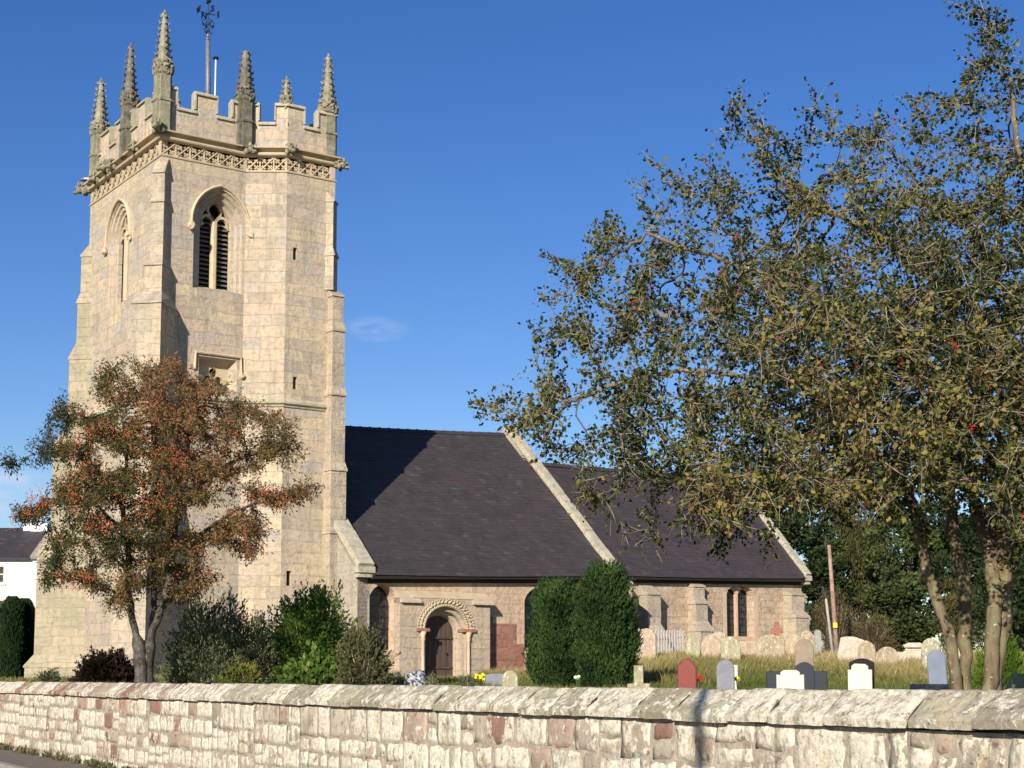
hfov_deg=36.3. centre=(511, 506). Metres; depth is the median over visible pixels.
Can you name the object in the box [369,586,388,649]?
window
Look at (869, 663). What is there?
gravestone
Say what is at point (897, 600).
tree
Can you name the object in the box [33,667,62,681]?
weed clump
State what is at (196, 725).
boundary wall
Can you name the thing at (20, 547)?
white house
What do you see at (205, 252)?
church
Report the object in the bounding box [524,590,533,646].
window
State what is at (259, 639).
shrub
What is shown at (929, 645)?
gravestone
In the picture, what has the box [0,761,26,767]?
kerb
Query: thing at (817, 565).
tree
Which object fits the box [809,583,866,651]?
bramble thicket
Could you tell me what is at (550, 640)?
yew
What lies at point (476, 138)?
sky
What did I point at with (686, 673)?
gravestone
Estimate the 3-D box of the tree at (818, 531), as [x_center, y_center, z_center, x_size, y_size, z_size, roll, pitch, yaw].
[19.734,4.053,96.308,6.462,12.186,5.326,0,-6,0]
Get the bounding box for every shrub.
[67,645,134,682]
[155,570,268,683]
[206,605,291,683]
[212,657,264,683]
[254,579,363,683]
[277,640,345,684]
[331,620,401,684]
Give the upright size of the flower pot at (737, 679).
0.528 m
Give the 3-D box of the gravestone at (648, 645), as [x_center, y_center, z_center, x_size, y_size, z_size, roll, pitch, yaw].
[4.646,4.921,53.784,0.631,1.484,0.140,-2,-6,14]
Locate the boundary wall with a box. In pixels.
[0,681,1023,767]
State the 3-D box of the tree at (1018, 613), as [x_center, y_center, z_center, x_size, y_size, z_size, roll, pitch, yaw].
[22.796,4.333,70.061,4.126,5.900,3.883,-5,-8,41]
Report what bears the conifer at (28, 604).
on the churchyard ground
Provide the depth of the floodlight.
63.04 m
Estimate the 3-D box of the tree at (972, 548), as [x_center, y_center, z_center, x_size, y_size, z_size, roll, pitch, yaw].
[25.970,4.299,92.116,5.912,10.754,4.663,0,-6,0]
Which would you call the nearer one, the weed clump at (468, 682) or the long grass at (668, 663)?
the weed clump at (468, 682)
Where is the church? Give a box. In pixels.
[23,0,811,677]
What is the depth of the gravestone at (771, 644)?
52.73 m
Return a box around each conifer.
[0,595,26,678]
[9,597,34,676]
[971,631,1023,689]
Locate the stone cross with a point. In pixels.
(777, 631)
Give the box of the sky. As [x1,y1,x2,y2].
[0,0,1023,653]
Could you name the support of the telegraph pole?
on the churchyard ground
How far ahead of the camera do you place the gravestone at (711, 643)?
53.75 m
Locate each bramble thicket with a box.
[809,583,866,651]
[848,606,902,651]
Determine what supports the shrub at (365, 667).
on the churchyard ground
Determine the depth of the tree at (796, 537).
89.32 m
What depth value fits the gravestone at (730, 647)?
51.74 m
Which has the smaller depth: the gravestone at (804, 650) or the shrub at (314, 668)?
the shrub at (314, 668)
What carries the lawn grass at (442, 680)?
on the churchyard ground
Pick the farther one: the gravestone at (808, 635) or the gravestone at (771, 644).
the gravestone at (808, 635)
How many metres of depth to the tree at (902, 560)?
83.56 m
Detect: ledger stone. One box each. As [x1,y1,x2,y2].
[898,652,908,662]
[910,684,949,689]
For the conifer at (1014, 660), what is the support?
on the churchyard ground
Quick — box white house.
[0,515,50,605]
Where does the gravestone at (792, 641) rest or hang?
on the churchyard ground
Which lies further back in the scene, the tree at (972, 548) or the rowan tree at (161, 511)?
the tree at (972, 548)
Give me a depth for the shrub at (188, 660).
34.51 m
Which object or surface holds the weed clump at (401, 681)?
on the churchyard ground
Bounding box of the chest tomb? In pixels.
[904,643,921,660]
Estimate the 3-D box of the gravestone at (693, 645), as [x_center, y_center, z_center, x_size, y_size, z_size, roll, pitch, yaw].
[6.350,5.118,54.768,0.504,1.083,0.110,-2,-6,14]
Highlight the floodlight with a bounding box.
[80,177,88,181]
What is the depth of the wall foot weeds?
30.18 m
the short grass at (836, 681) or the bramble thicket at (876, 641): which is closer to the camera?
the short grass at (836, 681)
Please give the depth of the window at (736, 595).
68.50 m
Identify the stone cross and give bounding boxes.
[771,622,782,636]
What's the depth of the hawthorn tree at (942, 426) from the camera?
13.74 m
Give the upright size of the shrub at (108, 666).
1.227 m
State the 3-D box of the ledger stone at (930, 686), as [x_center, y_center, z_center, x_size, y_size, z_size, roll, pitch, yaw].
[5.834,2.756,21.830,0.542,0.559,0.980,-1,-6,10]
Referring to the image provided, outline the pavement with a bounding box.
[0,748,96,767]
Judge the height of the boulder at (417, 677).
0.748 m
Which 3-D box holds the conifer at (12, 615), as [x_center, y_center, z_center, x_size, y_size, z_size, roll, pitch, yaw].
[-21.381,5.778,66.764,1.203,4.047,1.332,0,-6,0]
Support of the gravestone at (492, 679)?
on the churchyard ground
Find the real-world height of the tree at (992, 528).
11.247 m
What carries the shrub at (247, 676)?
on the churchyard ground
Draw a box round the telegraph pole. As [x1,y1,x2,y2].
[827,545,838,652]
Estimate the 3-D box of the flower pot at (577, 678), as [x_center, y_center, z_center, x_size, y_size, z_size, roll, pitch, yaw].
[1.293,3.591,30.793,0.160,0.551,0.162,0,-6,0]
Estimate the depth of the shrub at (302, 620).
35.50 m
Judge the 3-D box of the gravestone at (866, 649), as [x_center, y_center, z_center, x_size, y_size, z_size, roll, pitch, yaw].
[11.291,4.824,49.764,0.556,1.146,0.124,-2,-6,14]
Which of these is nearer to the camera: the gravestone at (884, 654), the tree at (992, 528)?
the gravestone at (884, 654)
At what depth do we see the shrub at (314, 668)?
33.25 m
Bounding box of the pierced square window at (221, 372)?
[198,365,227,386]
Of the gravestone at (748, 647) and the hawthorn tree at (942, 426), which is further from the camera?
the gravestone at (748, 647)
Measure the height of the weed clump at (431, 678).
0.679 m
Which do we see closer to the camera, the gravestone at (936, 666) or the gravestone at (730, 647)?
the gravestone at (936, 666)
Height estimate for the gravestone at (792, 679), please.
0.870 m
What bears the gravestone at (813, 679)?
on the churchyard ground
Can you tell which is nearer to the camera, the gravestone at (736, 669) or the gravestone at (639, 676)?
the gravestone at (639, 676)
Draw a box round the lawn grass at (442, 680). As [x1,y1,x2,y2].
[0,673,477,685]
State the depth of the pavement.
29.97 m
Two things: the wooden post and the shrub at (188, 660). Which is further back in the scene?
the wooden post
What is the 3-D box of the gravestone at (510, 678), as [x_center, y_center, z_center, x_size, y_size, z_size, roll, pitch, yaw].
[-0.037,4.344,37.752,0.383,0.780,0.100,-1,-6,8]
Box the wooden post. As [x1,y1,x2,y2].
[825,598,833,651]
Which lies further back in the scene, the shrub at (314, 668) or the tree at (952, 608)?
the tree at (952, 608)
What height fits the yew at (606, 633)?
3.521 m
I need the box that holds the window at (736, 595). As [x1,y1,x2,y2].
[727,586,748,635]
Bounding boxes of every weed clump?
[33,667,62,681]
[384,669,407,684]
[425,670,438,684]
[457,670,477,685]
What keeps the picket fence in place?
on the churchyard ground
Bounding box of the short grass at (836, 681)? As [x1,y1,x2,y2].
[446,667,1005,689]
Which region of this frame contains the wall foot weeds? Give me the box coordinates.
[0,742,145,767]
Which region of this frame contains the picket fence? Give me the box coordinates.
[636,629,684,654]
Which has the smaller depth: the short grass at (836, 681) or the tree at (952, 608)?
the short grass at (836, 681)
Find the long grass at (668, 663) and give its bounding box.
[476,648,1023,687]
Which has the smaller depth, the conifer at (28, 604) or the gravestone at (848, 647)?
the gravestone at (848, 647)
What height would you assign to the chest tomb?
0.892 m
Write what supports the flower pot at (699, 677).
on the churchyard ground
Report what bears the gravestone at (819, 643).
on the churchyard ground
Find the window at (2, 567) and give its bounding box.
[0,565,5,584]
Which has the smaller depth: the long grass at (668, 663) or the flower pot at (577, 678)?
the flower pot at (577, 678)
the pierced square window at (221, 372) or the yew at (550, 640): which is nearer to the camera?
the yew at (550, 640)
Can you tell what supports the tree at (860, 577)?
on the churchyard ground
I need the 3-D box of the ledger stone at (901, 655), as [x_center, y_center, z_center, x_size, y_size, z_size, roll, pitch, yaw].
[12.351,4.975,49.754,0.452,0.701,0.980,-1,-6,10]
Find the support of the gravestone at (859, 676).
on the churchyard ground
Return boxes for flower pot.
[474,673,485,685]
[574,675,580,686]
[697,675,702,687]
[735,676,740,688]
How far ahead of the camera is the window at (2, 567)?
92.19 m
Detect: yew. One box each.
[521,575,577,687]
[566,557,643,687]
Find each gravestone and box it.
[485,674,502,685]
[502,671,518,685]
[627,665,650,687]
[638,628,655,659]
[677,659,696,687]
[686,638,700,656]
[701,634,720,656]
[712,632,725,642]
[716,660,734,689]
[721,637,740,661]
[734,665,737,688]
[739,641,755,655]
[756,635,784,657]
[766,662,827,689]
[776,670,803,688]
[786,635,798,655]
[795,639,813,665]
[799,630,814,654]
[814,630,823,653]
[837,637,863,659]
[848,664,871,689]
[849,658,874,688]
[858,640,875,662]
[875,647,898,663]
[921,638,939,668]
[927,650,947,683]
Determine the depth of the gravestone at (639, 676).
29.75 m
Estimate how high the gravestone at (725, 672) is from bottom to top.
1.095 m
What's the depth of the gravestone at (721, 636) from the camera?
56.78 m
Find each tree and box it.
[0,350,324,682]
[466,0,1023,689]
[743,470,816,613]
[795,479,883,561]
[801,536,860,651]
[809,502,901,647]
[860,564,935,651]
[861,500,953,643]
[910,494,991,649]
[935,561,986,652]
[971,502,1020,636]
[971,543,1023,651]

